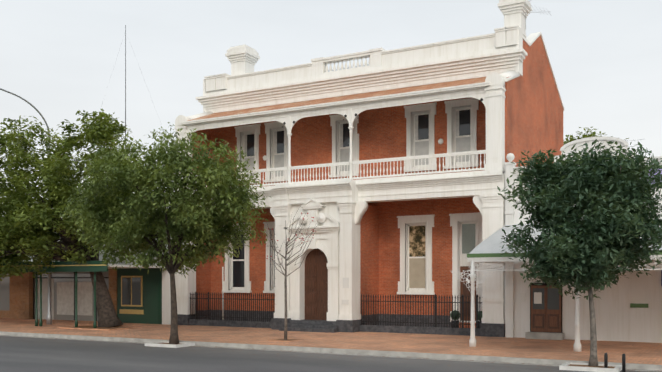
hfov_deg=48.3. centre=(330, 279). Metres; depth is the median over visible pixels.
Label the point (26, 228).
tree
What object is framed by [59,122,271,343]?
tree
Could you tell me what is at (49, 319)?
street light
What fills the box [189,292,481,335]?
fence
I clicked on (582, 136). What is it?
tree
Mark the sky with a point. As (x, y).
(61, 57)
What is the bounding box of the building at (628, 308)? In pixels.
[451,136,661,351]
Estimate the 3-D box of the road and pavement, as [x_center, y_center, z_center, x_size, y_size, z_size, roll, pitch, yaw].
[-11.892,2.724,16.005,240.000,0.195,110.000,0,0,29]
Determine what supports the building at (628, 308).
on the road and pavement
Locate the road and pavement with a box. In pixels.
[0,318,661,371]
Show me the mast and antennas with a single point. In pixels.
(152, 101)
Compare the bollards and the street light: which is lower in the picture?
the bollards
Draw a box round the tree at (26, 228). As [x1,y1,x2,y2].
[0,109,161,327]
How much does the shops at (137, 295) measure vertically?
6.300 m
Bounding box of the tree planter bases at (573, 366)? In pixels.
[57,325,621,371]
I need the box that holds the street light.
[0,88,51,324]
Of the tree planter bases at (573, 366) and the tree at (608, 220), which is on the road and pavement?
the tree planter bases at (573, 366)
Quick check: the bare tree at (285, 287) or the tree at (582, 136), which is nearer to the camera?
the bare tree at (285, 287)
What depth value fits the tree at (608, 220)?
22.30 m
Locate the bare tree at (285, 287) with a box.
[262,206,317,339]
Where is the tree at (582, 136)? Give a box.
[563,127,628,144]
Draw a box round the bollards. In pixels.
[604,353,625,371]
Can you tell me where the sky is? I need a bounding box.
[0,0,661,217]
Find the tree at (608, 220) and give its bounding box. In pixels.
[497,139,661,365]
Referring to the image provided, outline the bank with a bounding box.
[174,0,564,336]
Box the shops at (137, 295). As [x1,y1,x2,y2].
[0,229,170,327]
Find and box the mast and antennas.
[102,0,642,147]

